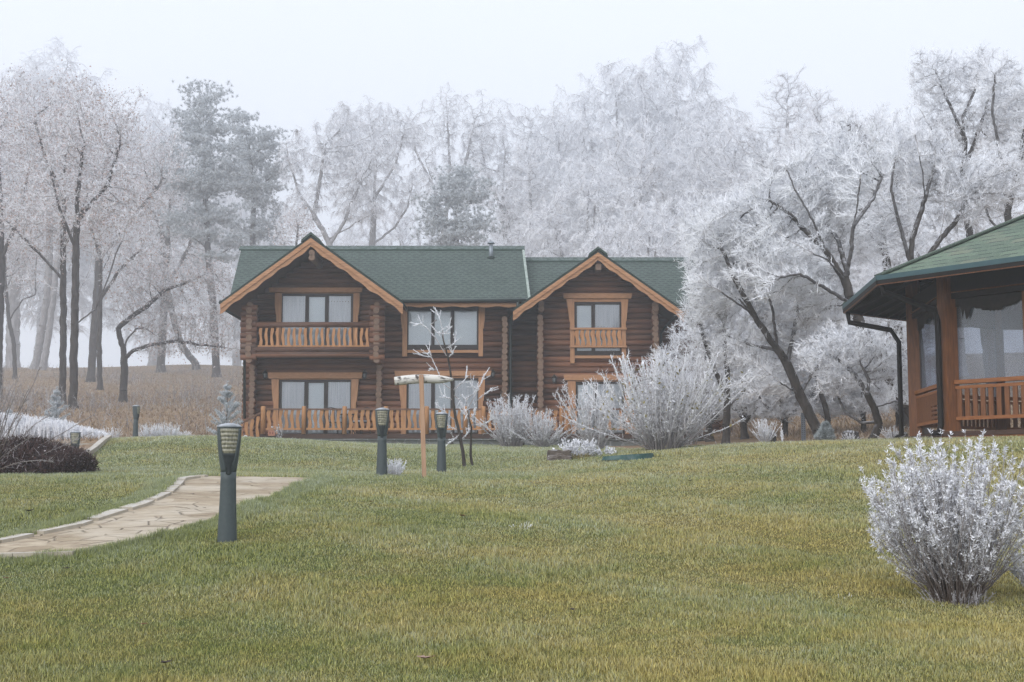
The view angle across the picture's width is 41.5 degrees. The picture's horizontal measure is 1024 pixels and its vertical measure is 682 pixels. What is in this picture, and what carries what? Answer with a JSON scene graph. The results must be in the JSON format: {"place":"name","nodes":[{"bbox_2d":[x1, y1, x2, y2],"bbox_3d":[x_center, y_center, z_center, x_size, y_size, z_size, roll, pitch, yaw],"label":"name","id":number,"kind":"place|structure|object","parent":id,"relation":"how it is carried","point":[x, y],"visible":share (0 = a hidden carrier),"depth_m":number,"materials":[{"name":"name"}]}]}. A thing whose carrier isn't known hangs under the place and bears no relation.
{"place":"outdoors","nodes":[
{"label":"outdoors","id":0,"kind":"place"},
{"bbox_2d":[138,423,161,436],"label":"frosted grass","id":1,"kind":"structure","parent":0,"point":[153,433],"depth_m":39.35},
{"bbox_2d":[0,476,306,552],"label":"path","id":2,"kind":"structure","parent":0,"point":[190,500],"depth_m":13.06,"materials":[{"name":"stone"}]},
{"bbox_2d":[387,458,406,475],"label":"frosted grass","id":3,"kind":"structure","parent":0,"point":[397,467],"depth_m":19.68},
{"bbox_2d":[0,353,1023,681],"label":"ground","id":4,"kind":"structure","parent":0,"point":[188,633],"depth_m":10.26,"materials":[{"name":"plant"}]},
{"bbox_2d":[3,197,53,378],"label":"oak tree","id":5,"kind":"object","parent":4,"relation":"on","point":[9,318],"visible":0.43,"depth_m":133.06,"materials":[{"name":"white plant"}]},
{"bbox_2d":[0,60,62,396],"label":"oak tree","id":6,"kind":"object","parent":4,"relation":"on","point":[3,249],"visible":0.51,"depth_m":85.45,"materials":[{"name":"white plant"}]},
{"bbox_2d":[1,71,78,368],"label":"birch tree","id":7,"kind":"object","parent":4,"relation":"on","point":[41,330],"visible":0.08,"depth_m":170.51,"materials":[{"name":"white plant"}]},
{"bbox_2d":[0,56,87,367],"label":"tall lime tree","id":8,"kind":"object","parent":4,"relation":"on","point":[14,304],"visible":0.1,"depth_m":194.25,"materials":[{"name":"white plant"}]},
{"bbox_2d":[0,366,94,473],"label":"arching shrub","id":9,"kind":"object","parent":4,"relation":"on","point":[8,429],"visible":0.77,"depth_m":19.62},
{"bbox_2d":[0,431,102,473],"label":"dark hedge","id":10,"kind":"object","parent":4,"relation":"on","point":[65,459],"visible":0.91,"depth_m":19.71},
{"bbox_2d":[0,412,109,441],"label":"frosted border plants","id":11,"kind":"object","parent":4,"relation":"on","point":[43,428],"visible":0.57,"depth_m":34.30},
{"bbox_2d":[42,385,70,421],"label":"young pine","id":12,"kind":"object","parent":4,"relation":"on","point":[55,411],"visible":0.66,"depth_m":45.90,"materials":[{"name":"grey plant"}]},
{"bbox_2d":[17,60,97,369],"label":"birch tree","id":13,"kind":"object","parent":4,"relation":"on","point":[48,336],"visible":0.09,"depth_m":167.50,"materials":[{"name":"white plant"}]},
{"bbox_2d":[0,69,123,404],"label":"oak tree","id":14,"kind":"object","parent":4,"relation":"on","point":[63,241],"visible":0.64,"depth_m":75.03,"materials":[{"name":"white plant"}]},
{"bbox_2d":[70,431,80,449],"bbox_3d":[-8.908,2.402,27.498,0.216,1.144,0.216,1,-6,-10],"label":"bollard lamp","id":15,"kind":"object","parent":4,"relation":"on","point":[74,435],"visible":0.43,"depth_m":27.46,"materials":[{"name":"paint"}]},
{"bbox_2d":[57,435,111,454],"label":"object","id":16,"kind":"structure","parent":4,"relation":"on","point":[98,444],"depth_m":29.72,"materials":[{"name":"concrete"}]},
{"bbox_2d":[0,36,171,367],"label":"birch tree","id":17,"kind":"object","parent":4,"relation":"on","point":[40,295],"visible":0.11,"depth_m":317.16,"materials":[{"name":"white plant"}]},
{"bbox_2d":[9,59,170,408],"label":"oak tree","id":18,"kind":"object","parent":4,"relation":"on","point":[75,290],"visible":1,"depth_m":68.25,"materials":[{"name":"white plant"}]},
{"bbox_2d":[0,475,207,558],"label":"kerb","id":19,"kind":"structure","parent":4,"relation":"on","point":[180,481],"depth_m":12.66,"materials":[{"name":"concrete"}]},
{"bbox_2d":[32,84,194,381],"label":"oak tree","id":20,"kind":"object","parent":4,"relation":"on","point":[91,371],"visible":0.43,"depth_m":126.85,"materials":[{"name":"white plant"}]},
{"bbox_2d":[67,188,183,389],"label":"oak tree","id":21,"kind":"object","parent":4,"relation":"on","point":[132,256],"visible":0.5,"depth_m":105.65,"materials":[{"name":"white plant"}]},
{"bbox_2d":[132,405,139,436],"bbox_3d":[-10.747,2.399,38.557,0.216,1.144,0.216,-2,-6,15],"label":"bollard lamp","id":22,"kind":"object","parent":4,"relation":"on","point":[136,410],"visible":0.94,"depth_m":38.51,"materials":[{"name":"metal"}]},
{"bbox_2d":[53,94,260,365],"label":"birch tree","id":23,"kind":"object","parent":4,"relation":"on","point":[87,268],"visible":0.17,"depth_m":329.37,"materials":[{"name":"white plant"}]},
{"bbox_2d":[119,162,200,369],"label":"birch tree","id":24,"kind":"object","parent":4,"relation":"on","point":[187,352],"visible":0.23,"depth_m":173.97,"materials":[{"name":"white plant"}]},
{"bbox_2d":[99,248,239,402],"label":"crooked oak","id":25,"kind":"object","parent":4,"relation":"on","point":[125,356],"visible":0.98,"depth_m":81.37,"materials":[{"name":"white plant"}]},
{"bbox_2d":[155,420,185,435],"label":"frosted grass","id":26,"kind":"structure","parent":4,"relation":"on","point":[168,431],"depth_m":39.59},
{"bbox_2d":[122,138,238,372],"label":"oak tree","id":27,"kind":"object","parent":4,"relation":"on","point":[160,362],"visible":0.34,"depth_m":167.76,"materials":[{"name":"grey plant"}]},
{"bbox_2d":[146,76,260,376],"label":"pine tree","id":28,"kind":"object","parent":4,"relation":"on","point":[203,183],"visible":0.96,"depth_m":147.42,"materials":[{"name":"grey plant"}]},
{"bbox_2d":[208,380,243,434],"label":"young pine","id":29,"kind":"object","parent":4,"relation":"on","point":[223,416],"visible":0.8,"depth_m":43.91,"materials":[{"name":"grey plant"}]},
{"bbox_2d":[217,423,241,542],"bbox_3d":[-2.404,1.266,11.431,0.216,1.144,0.216,1,-6,-12],"label":"bollard lamp","id":30,"kind":"object","parent":4,"relation":"on","point":[229,438],"visible":0.98,"depth_m":11.38,"materials":[{"name":"metal"}]},
{"bbox_2d":[175,152,311,365],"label":"birch tree","id":31,"kind":"object","parent":4,"relation":"on","point":[236,338],"visible":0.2,"depth_m":294.20,"materials":[{"name":"white plant"}]},
{"bbox_2d":[211,107,298,257],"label":"pine tree","id":32,"kind":"object","parent":4,"relation":"on","point":[252,188],"visible":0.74,"depth_m":161.44,"materials":[{"name":"grey plant"}]},
{"bbox_2d":[266,199,331,245],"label":"shrubby tree","id":33,"kind":"object","parent":4,"relation":"on","point":[297,224],"visible":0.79,"depth_m":126.76,"materials":[{"name":"white plant"}]},
{"bbox_2d":[273,102,401,245],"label":"birch tree","id":34,"kind":"object","parent":4,"relation":"on","point":[323,150],"visible":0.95,"depth_m":147.77,"materials":[{"name":"white plant"}]},
{"bbox_2d":[323,212,396,245],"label":"lime tree","id":35,"kind":"object","parent":4,"relation":"on","point":[348,236],"visible":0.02,"depth_m":262.99,"materials":[{"name":"white plant"}]},
{"bbox_2d":[326,95,428,245],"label":"birch tree","id":36,"kind":"object","parent":4,"relation":"on","point":[372,238],"visible":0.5,"depth_m":158.28,"materials":[{"name":"white plant"}]},
{"bbox_2d":[375,408,389,475],"bbox_3d":[-1.882,1.536,19.545,0.216,1.144,0.216,0,-6,-4],"label":"bollard lamp","id":37,"kind":"object","parent":4,"relation":"on","point":[382,418],"visible":0.94,"depth_m":19.49,"materials":[{"name":"metal"}]},
{"bbox_2d":[337,197,461,245],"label":"lime tree","id":38,"kind":"object","parent":4,"relation":"on","point":[399,234],"visible":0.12,"depth_m":228.62,"materials":[{"name":"white plant"}]},
{"bbox_2d":[394,374,453,476],"bbox_3d":[-1.278,1.323,19.434,0.864,1.696,0.195,0,-6,0],"label":"perch stake","id":39,"kind":"object","parent":4,"relation":"on","point":[420,379],"visible":0.98,"depth_m":19.43,"materials":[{"name":"brown wood"}]},
{"bbox_2d":[409,306,470,466],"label":"sapling","id":40,"kind":"object","parent":4,"relation":"on","point":[459,436],"visible":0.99,"depth_m":24.04,"materials":[{"name":"grey plant"}]},
{"bbox_2d":[435,412,447,471],"bbox_3d":[-1.151,1.732,22.038,0.216,1.144,0.216,0,-6,2],"label":"bollard lamp","id":41,"kind":"object","parent":4,"relation":"on","point":[441,422],"visible":0.94,"depth_m":21.99,"materials":[{"name":"metal"}]},
{"bbox_2d":[401,82,509,245],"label":"birch tree","id":42,"kind":"object","parent":4,"relation":"on","point":[448,157],"visible":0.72,"depth_m":182.87,"materials":[{"name":"white plant"}]},
{"bbox_2d":[409,160,507,245],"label":"pine tree","id":43,"kind":"object","parent":4,"relation":"on","point":[456,201],"visible":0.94,"depth_m":133.48,"materials":[{"name":"grey plant"}]},
{"bbox_2d":[219,232,725,445],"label":"log house","id":44,"kind":"structure","parent":4,"relation":"on","point":[324,328],"depth_m":47.92,"materials":[{"name":"wood"}]},
{"bbox_2d":[279,380,350,433],"bbox_3d":[-6.957,2.358,47.860,2.588,1.966,0.100,0,-6,0],"label":"window","id":45,"kind":"structure","parent":44,"relation":"in","point":[292,393],"depth_m":47.91,"materials":[{"name":"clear glass"}]},
{"bbox_2d":[281,294,352,344],"bbox_3d":[-6.962,-0.652,48.169,2.615,2.090,0.100,0,-6,0],"label":"window","id":46,"kind":"structure","parent":44,"relation":"in","point":[315,307],"depth_m":48.23,"materials":[{"name":"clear glass"}]},
{"bbox_2d":[406,378,477,433],"bbox_3d":[-2.460,2.323,47.863,2.552,2.002,0.100,0,-6,0],"label":"window","id":47,"kind":"structure","parent":44,"relation":"in","point":[432,393],"depth_m":47.91,"materials":[{"name":"clear glass"}]},
{"bbox_2d":[407,307,478,349],"bbox_3d":[-2.469,-0.450,48.148,2.556,1.542,0.100,0,-6,0],"label":"window","id":48,"kind":"structure","parent":44,"relation":"in","point":[464,321],"depth_m":48.17,"materials":[{"name":"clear glass"}]},
{"bbox_2d":[574,302,621,355],"bbox_3d":[3.035,-0.433,47.644,1.653,1.889,0.100,0,-6,0],"label":"window","id":49,"kind":"structure","parent":44,"relation":"in","point":[586,314],"depth_m":47.69,"materials":[{"name":"clear glass"}]},
{"bbox_2d":[576,382,623,433],"bbox_3d":[3.082,2.360,47.357,1.705,1.858,0.100,0,-6,0],"label":"window","id":50,"kind":"structure","parent":44,"relation":"in","point":[600,384],"depth_m":47.40,"materials":[{"name":"clear glass"}]},
{"bbox_2d":[459,367,497,465],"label":"sapling","id":51,"kind":"object","parent":4,"relation":"on","point":[477,389],"visible":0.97,"depth_m":24.29,"materials":[{"name":"grey plant"}]},
{"bbox_2d":[463,209,516,245],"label":"lime tree","id":52,"kind":"object","parent":4,"relation":"on","point":[495,238],"visible":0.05,"depth_m":215.12,"materials":[{"name":"white plant"}]},
{"bbox_2d":[460,98,554,244],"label":"birch tree","id":53,"kind":"object","parent":4,"relation":"on","point":[517,120],"visible":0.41,"depth_m":189.40,"materials":[{"name":"white plant"}]},
{"bbox_2d":[470,392,551,446],"bbox_3d":[-0.328,2.461,42.776,2.499,1.817,3.185,-3,-6,24],"label":"frosted shrub","id":54,"kind":"object","parent":4,"relation":"on","point":[505,435],"visible":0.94,"depth_m":42.75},
{"bbox_2d":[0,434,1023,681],"bbox_3d":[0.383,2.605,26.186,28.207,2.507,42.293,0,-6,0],"label":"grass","id":55,"kind":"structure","parent":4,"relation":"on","point":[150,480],"depth_m":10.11,"materials":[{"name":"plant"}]},
{"bbox_2d":[0,352,1023,444],"bbox_3d":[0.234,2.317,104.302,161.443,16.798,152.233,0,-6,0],"label":"dry grass","id":56,"kind":"structure","parent":4,"relation":"on","point":[839,429],"depth_m":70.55,"materials":[{"name":"plant"}]},
{"bbox_2d":[480,143,575,256],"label":"tall lime tree","id":57,"kind":"object","parent":4,"relation":"on","point":[530,187],"visible":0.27,"depth_m":161.50,"materials":[{"name":"white plant"}]},
{"bbox_2d":[486,197,584,256],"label":"lime tree","id":58,"kind":"object","parent":4,"relation":"on","point":[520,238],"visible":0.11,"depth_m":112.44,"materials":[{"name":"white plant"}]},
{"bbox_2d":[506,408,579,446],"bbox_3d":[1.040,2.689,42.380,2.104,1.339,1.533,-3,-7,28],"label":"frosted shrub","id":59,"kind":"object","parent":4,"relation":"on","point":[539,438],"visible":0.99,"depth_m":42.25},
{"bbox_2d":[496,112,608,253],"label":"birch tree","id":60,"kind":"object","parent":4,"relation":"on","point":[554,126],"visible":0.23,"depth_m":187.72,"materials":[{"name":"white plant"}]},
{"bbox_2d":[547,449,571,460],"bbox_3d":[0.861,2.107,24.514,0.458,0.282,0.421,0,-6,0],"label":"boulder","id":61,"kind":"object","parent":4,"relation":"on","point":[555,454],"visible":0.66,"depth_m":24.34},
{"bbox_2d":[552,437,595,455],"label":"flowers","id":62,"kind":"object","parent":4,"relation":"on","point":[575,448],"visible":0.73,"depth_m":24.80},
{"bbox_2d":[521,144,636,254],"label":"lime tree","id":63,"kind":"object","parent":4,"relation":"on","point":[573,163],"visible":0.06,"depth_m":174.88,"materials":[{"name":"white plant"}]},
{"bbox_2d":[518,160,661,256],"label":"birch tree","id":64,"kind":"object","parent":4,"relation":"on","point":[579,222],"visible":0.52,"depth_m":98.90,"materials":[{"name":"white plant"}]},
{"bbox_2d":[554,376,632,449],"bbox_3d":[1.967,1.775,32.984,2.210,1.853,1.750,1,-6,-14],"label":"frosted shrub","id":65,"kind":"object","parent":4,"relation":"on","point":[602,424],"visible":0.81,"depth_m":32.84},
{"bbox_2d":[575,212,639,256],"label":"lime tree","id":66,"kind":"object","parent":4,"relation":"on","point":[612,250],"visible":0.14,"depth_m":71.26,"materials":[{"name":"white plant"}]},
{"bbox_2d":[533,57,704,244],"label":"birch tree","id":67,"kind":"object","parent":4,"relation":"on","point":[595,149],"visible":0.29,"depth_m":209.30,"materials":[{"name":"white plant"}]},
{"bbox_2d":[580,118,709,254],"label":"lime tree","id":68,"kind":"object","parent":4,"relation":"on","point":[646,186],"visible":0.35,"depth_m":151.96,"materials":[{"name":"white plant"}]},
{"bbox_2d":[601,195,706,296],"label":"lime tree","id":69,"kind":"object","parent":4,"relation":"on","point":[669,248],"visible":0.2,"depth_m":84.61,"materials":[{"name":"white plant"}]},
{"bbox_2d":[561,341,759,449],"bbox_3d":[2.844,1.023,25.687,3.471,2.111,3.588,-4,-7,36],"label":"frosted shrub","id":70,"kind":"object","parent":4,"relation":"on","point":[655,426],"visible":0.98,"depth_m":25.34,"materials":[{"name":"plant"}]},
{"bbox_2d":[593,35,756,215],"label":"birch tree","id":71,"kind":"object","parent":4,"relation":"on","point":[679,75],"visible":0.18,"depth_m":222.82,"materials":[{"name":"white plant"}]},
{"bbox_2d":[628,179,729,280],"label":"lime tree","id":72,"kind":"object","parent":4,"relation":"on","point":[670,200],"visible":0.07,"depth_m":91.99,"materials":[{"name":"white plant"}]},
{"bbox_2d":[646,349,724,444],"bbox_3d":[5.338,1.624,40.197,2.977,2.959,2.849,0,-6,0],"label":"frosted shrub","id":73,"kind":"object","parent":4,"relation":"on","point":[697,385],"visible":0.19,"depth_m":39.97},
{"bbox_2d":[655,91,751,255],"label":"birch tree","id":74,"kind":"object","parent":4,"relation":"on","point":[703,120],"visible":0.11,"depth_m":194.47,"materials":[{"name":"white plant"}]},
{"bbox_2d":[628,308,794,441],"bbox_3d":[6.549,0.987,44.158,6.317,4.644,3.249,-5,-7,38],"label":"crab apple tree","id":75,"kind":"object","parent":4,"relation":"on","point":[681,336],"visible":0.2,"depth_m":44.24,"materials":[{"name":"white plant"}]},
{"bbox_2d":[643,115,798,303],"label":"lime tree","id":76,"kind":"object","parent":4,"relation":"on","point":[717,166],"visible":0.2,"depth_m":147.60,"materials":[{"name":"white plant"}]},
{"bbox_2d":[672,190,774,443],"bbox_3d":[6.029,-0.624,38.273,3.002,7.231,2.442,0,-6,0],"label":"ash tree","id":77,"kind":"object","parent":4,"relation":"on","point":[726,414],"visible":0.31,"depth_m":38.08,"materials":[{"name":"white plant"}]},
{"bbox_2d":[691,313,816,438],"bbox_3d":[7.514,1.093,43.104,3.157,4.102,6.139,4,-7,-34],"label":"crab apple tree","id":78,"kind":"object","parent":4,"relation":"on","point":[743,430],"visible":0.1,"depth_m":42.86,"materials":[{"name":"white plant"}]},
{"bbox_2d":[671,186,857,438],"bbox_3d":[6.727,-0.746,35.614,5.029,7.048,3.039,0,-6,0],"label":"willow tree","id":79,"kind":"object","parent":4,"relation":"on","point":[717,287],"visible":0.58,"depth_m":35.38,"materials":[{"name":"white plant"}]},
{"bbox_2d":[705,164,830,349],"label":"lime tree","id":80,"kind":"object","parent":4,"relation":"on","point":[739,184],"visible":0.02,"depth_m":98.87,"materials":[{"name":"white plant"}]},
{"bbox_2d":[720,65,838,221],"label":"tall lime tree","id":81,"kind":"object","parent":4,"relation":"on","point":[787,115],"visible":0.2,"depth_m":141.81,"materials":[{"name":"white plant"}]},
{"bbox_2d":[707,325,857,436],"bbox_3d":[8.010,1.147,40.025,4.680,3.440,2.407,0,-6,0],"label":"crab apple tree","id":82,"kind":"object","parent":4,"relation":"on","point":[775,412],"visible":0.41,"depth_m":39.82,"materials":[{"name":"white plant"}]},
{"bbox_2d":[712,195,854,408],"bbox_3d":[11.617,-1.560,57.584,6.544,10.378,4.996,0,-6,0],"label":"old tree","id":83,"kind":"object","parent":4,"relation":"on","point":[794,249],"visible":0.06,"depth_m":57.45,"materials":[{"name":"white plant"}]},
{"bbox_2d":[684,106,928,433],"bbox_3d":[7.320,-1.653,33.736,5.903,8.563,4.317,0,-6,0],"label":"willow tree","id":84,"kind":"object","parent":4,"relation":"on","point":[805,251],"visible":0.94,"depth_m":33.78,"materials":[{"name":"white plant"}]},
{"bbox_2d":[757,82,869,315],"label":"tall lime tree","id":85,"kind":"object","parent":4,"relation":"on","point":[812,111],"visible":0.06,"depth_m":127.77,"materials":[{"name":"white plant"}]},
{"bbox_2d":[767,247,862,334],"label":"lime tree","id":86,"kind":"object","parent":4,"relation":"on","point":[853,275],"visible":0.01,"depth_m":84.21,"materials":[{"name":"white plant"}]},
{"bbox_2d":[775,264,856,428],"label":"ash tree","id":87,"kind":"object","parent":4,"relation":"on","point":[825,407],"visible":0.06,"depth_m":38.98,"materials":[{"name":"white plant"}]},
{"bbox_2d":[744,325,902,422],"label":"crab apple tree","id":88,"kind":"object","parent":4,"relation":"on","point":[801,381],"visible":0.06,"depth_m":41.92,"materials":[{"name":"white plant"}]},
{"bbox_2d":[813,420,836,440],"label":"young pine","id":89,"kind":"object","parent":4,"relation":"on","point":[825,431],"visible":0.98,"depth_m":27.36,"materials":[{"name":"grey plant"}]},
{"bbox_2d":[754,98,918,334],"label":"lime tree","id":90,"kind":"object","parent":4,"relation":"on","point":[854,259],"visible":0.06,"depth_m":98.21,"materials":[{"name":"white plant"}]},
{"bbox_2d":[792,317,908,438],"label":"gnarled tree","id":91,"kind":"object","parent":4,"relation":"on","point":[842,361],"visible":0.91,"depth_m":30.20,"materials":[{"name":"white plant"}]},
{"bbox_2d":[823,337,893,432],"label":"crab apple tree","id":92,"kind":"object","parent":4,"relation":"on","point":[861,411],"visible":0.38,"depth_m":39.47,"materials":[{"name":"white plant"}]},
{"bbox_2d":[773,102,953,427],"bbox_3d":[11.257,-2.544,43.207,5.724,10.821,3.963,2,-6,-17],"label":"willow tree","id":93,"kind":"object","parent":4,"relation":"on","point":[809,132],"visible":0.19,"depth_m":43.01,"materials":[{"name":"white plant"}]},
{"bbox_2d":[842,262,906,333],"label":"lime tree","id":94,"kind":"object","parent":4,"relation":"on","point":[865,272],"visible":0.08,"depth_m":78.34,"materials":[{"name":"white plant"}]},
{"bbox_2d":[846,109,934,350],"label":"tall lime tree","id":95,"kind":"object","parent":4,"relation":"on","point":[893,264],"visible":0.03,"depth_m":92.38,"materials":[{"name":"white plant"}]},
{"bbox_2d":[860,321,936,426],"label":"crab apple tree","id":96,"kind":"object","parent":4,"relation":"on","point":[928,375],"visible":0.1,"depth_m":42.03,"materials":[{"name":"white plant"}]},
{"bbox_2d":[903,321,934,346],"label":"lime tree","id":97,"kind":"object","parent":4,"relation":"on","point":[931,331],"visible":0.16,"depth_m":90.70,"materials":[{"name":"grey plant"}]},
{"bbox_2d":[842,214,1023,437],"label":"gazebo","id":98,"kind":"object","parent":4,"relation":"on","point":[976,280],"visible":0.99,"depth_m":24.02,"materials":[{"name":"wood"}]},
{"bbox_2d":[845,110,1023,432],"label":"willow tree","id":99,"kind":"object","parent":4,"relation":"on","point":[878,223],"visible":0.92,"depth_m":38.07,"materials":[{"name":"white plant"}]},
{"bbox_2d":[859,429,1023,603],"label":"frosted bush","id":100,"kind":"object","parent":4,"relation":"on","point":[957,567],"visible":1,"depth_m":9.24,"materials":[{"name":"plant"}]},
{"bbox_2d":[872,147,1023,376],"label":"lime tree","id":101,"kind":"object","parent":4,"relation":"on","point":[963,369],"visible":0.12,"depth_m":84.91,"materials":[{"name":"white plant"}]},
{"bbox_2d":[917,585,996,607],"bbox_3d":[3.061,1.748,9.289,0.511,0.158,0.555,0,-6,0],"label":"dry grass tuft","id":102,"kind":"object","parent":4,"relation":"on","point":[974,599],"visible":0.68,"depth_m":9.17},
{"bbox_2d":[892,41,1023,400],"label":"tall ash tree","id":103,"kind":"object","parent":4,"relation":"on","point":[955,126],"visible":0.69,"depth_m":46.12,"materials":[{"name":"white plant"}]},
{"bbox_2d":[955,46,1023,225],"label":"tall ash tree","id":104,"kind":"object","parent":4,"relation":"on","point":[994,97],"visible":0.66,"depth_m":43.08,"materials":[{"name":"white plant"}]},
{"bbox_2d":[1000,548,1023,586],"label":"frosted plant","id":105,"kind":"object","parent":4,"relation":"on","point":[1017,570],"visible":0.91,"depth_m":9.45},
{"bbox_2d":[0,0,1023,367],"label":"sky","id":106,"kind":"structure","parent":0,"point":[292,62],"materials":[{"name":"white"}]},
{"bbox_2d":[602,453,653,459],"bbox_3d":[2.005,1.999,23.318,0.920,0.125,0.993,0,-6,0],"label":"manhole cover","id":107,"kind":"object","parent":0,"point":[633,456],"visible":0.79,"depth_m":22.90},
{"bbox_2d":[750,419,781,441],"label":"frosted grass","id":108,"kind":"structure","parent":0,"point":[764,434],"depth_m":26.52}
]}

